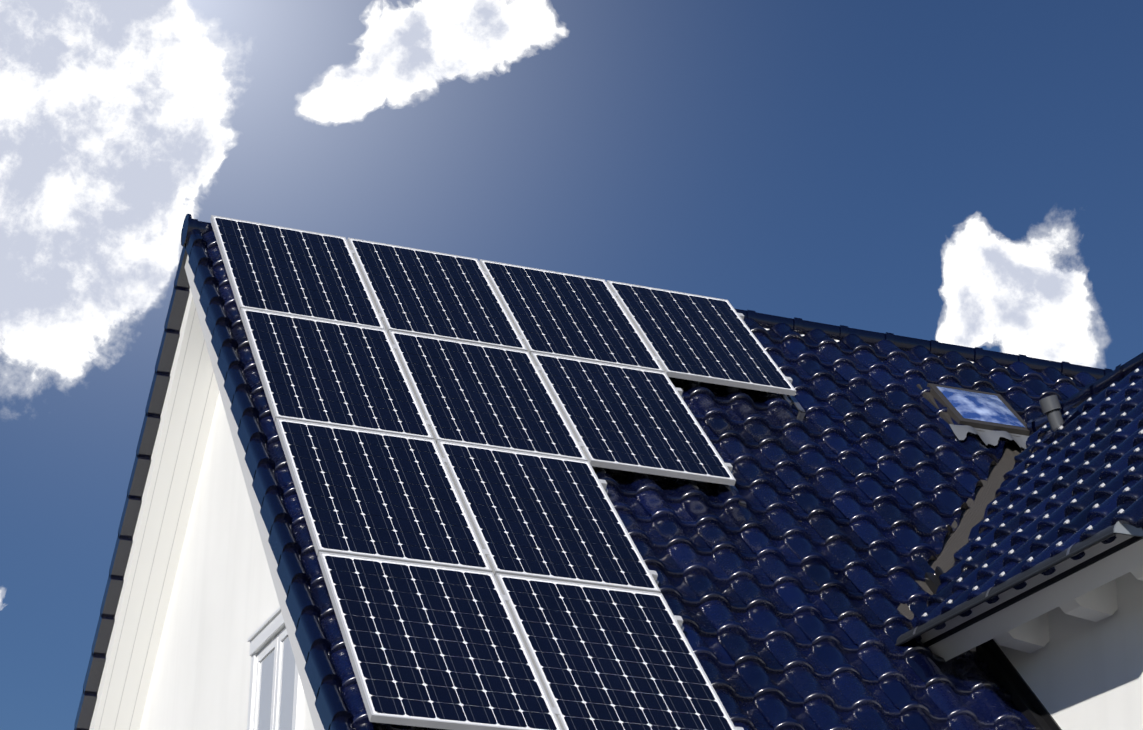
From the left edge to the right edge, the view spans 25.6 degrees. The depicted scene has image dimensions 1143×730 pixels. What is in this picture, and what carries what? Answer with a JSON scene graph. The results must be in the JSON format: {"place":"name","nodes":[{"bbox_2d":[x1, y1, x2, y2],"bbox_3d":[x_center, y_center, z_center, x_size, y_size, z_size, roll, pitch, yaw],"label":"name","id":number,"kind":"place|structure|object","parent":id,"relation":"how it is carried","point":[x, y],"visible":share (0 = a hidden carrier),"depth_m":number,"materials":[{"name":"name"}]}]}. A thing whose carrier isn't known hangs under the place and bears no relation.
{"place":"outdoors","nodes":[
{"label":"outdoors","id":0,"kind":"place"},
{"bbox_2d":[0,0,1142,729],"label":"sky","id":1,"kind":"structure","parent":0,"point":[967,173],"materials":[{"name":"blue"}]},
{"bbox_2d":[212,267,1024,727],"bbox_3d":[4.260,2.996,19.501,15.110,6.321,12.415,9,-23,-19],"label":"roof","id":2,"kind":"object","parent":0,"point":[800,521],"depth_m":16.95,"materials":[{"name":"blue tile"}]},
{"bbox_2d":[913,366,1142,641],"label":"cross gable tiles","id":3,"kind":"structure","parent":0,"point":[1111,498],"depth_m":15.12,"materials":[{"name":"blue tile"}]},
{"label":"ground","id":4,"kind":"structure","parent":0,"visible":0},
{"bbox_2d":[139,392,1142,729],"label":"house walls","id":5,"kind":"structure","parent":4,"relation":"on","point":[1073,672],"depth_m":16.87,"materials":[{"name":"paint"}]},
{"bbox_2d":[247,607,302,729],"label":"gable window","id":6,"kind":"structure","parent":5,"relation":"attached to","point":[276,695],"depth_m":15.52,"materials":[{"name":"white plastic"}]},
{"bbox_2d":[89,255,1084,729],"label":"roof deck","id":7,"kind":"structure","parent":5,"relation":"on","point":[191,397],"depth_m":18.72,"materials":[{"name":"white paint"}]},
{"bbox_2d":[74,229,354,729],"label":"verge tiles","id":8,"kind":"object","parent":7,"relation":"attached to","point":[325,681],"visible":0.88,"depth_m":16.16,"materials":[{"name":"tile"}]},
{"bbox_2d":[350,249,805,729],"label":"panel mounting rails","id":9,"kind":"object","parent":7,"relation":"on","point":[800,417],"visible":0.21,"depth_m":16.18,"materials":[{"name":"silver metal"}]},
{"bbox_2d":[210,215,795,729],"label":"solar panels","id":10,"kind":"object","parent":9,"relation":"attached to","point":[578,631],"visible":1,"depth_m":15.41,"materials":[{"name":"blue glass"}]},
{"bbox_2d":[204,231,1096,729],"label":"roof tiles","id":11,"kind":"structure","parent":7,"relation":"on","point":[760,569],"depth_m":15.84,"materials":[{"name":"blue tile"}]},
{"bbox_2d":[181,214,1142,435],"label":"ridge tiles","id":12,"kind":"object","parent":7,"relation":"on","point":[1105,377],"visible":0.08,"depth_m":19.72,"materials":[{"name":"ceramic"}]},
{"bbox_2d":[897,442,1024,619],"bbox_3d":[2.753,1.028,17.024,0.256,2.591,3.618,-9,-23,23],"label":"valley flashing","id":13,"kind":"object","parent":7,"relation":"attached to","point":[956,540],"visible":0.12,"depth_m":17.12,"materials":[{"name":"grey metal"}]},
{"bbox_2d":[917,383,1029,448],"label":"roof window","id":14,"kind":"structure","parent":7,"relation":"in","point":[983,415],"depth_m":18.69,"materials":[{"name":"glass"}]},
{"bbox_2d":[895,521,1142,646],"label":"gutter","id":15,"kind":"object","parent":7,"relation":"on","point":[1064,555],"visible":0.48,"depth_m":13.69,"materials":[{"name":"grey metal"}]},
{"bbox_2d":[920,527,1142,660],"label":"roof eave","id":16,"kind":"object","parent":7,"relation":"on","point":[1089,593],"visible":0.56,"depth_m":13.89,"materials":[{"name":"white paint"}]},
{"bbox_2d":[921,369,1142,616],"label":"tile storm clips","id":17,"kind":"object","parent":7,"relation":"on","point":[1054,496],"visible":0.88,"depth_m":14.95,"materials":[{"name":"silver metal"}]},
{"bbox_2d":[1029,395,1080,451],"bbox_3d":[3.409,0.418,17.728,0.294,0.424,0.260,9,-23,-19],"label":"vent pipe","id":18,"kind":"object","parent":7,"relation":"on","point":[1051,408],"visible":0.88,"depth_m":17.70,"materials":[{"name":"grey plastic"}]},
{"bbox_2d":[924,566,1061,729],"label":"roof flashing","id":19,"kind":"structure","parent":5,"relation":"attached to","point":[1029,705],"depth_m":14.74,"materials":[{"name":"black metal"}]}
]}

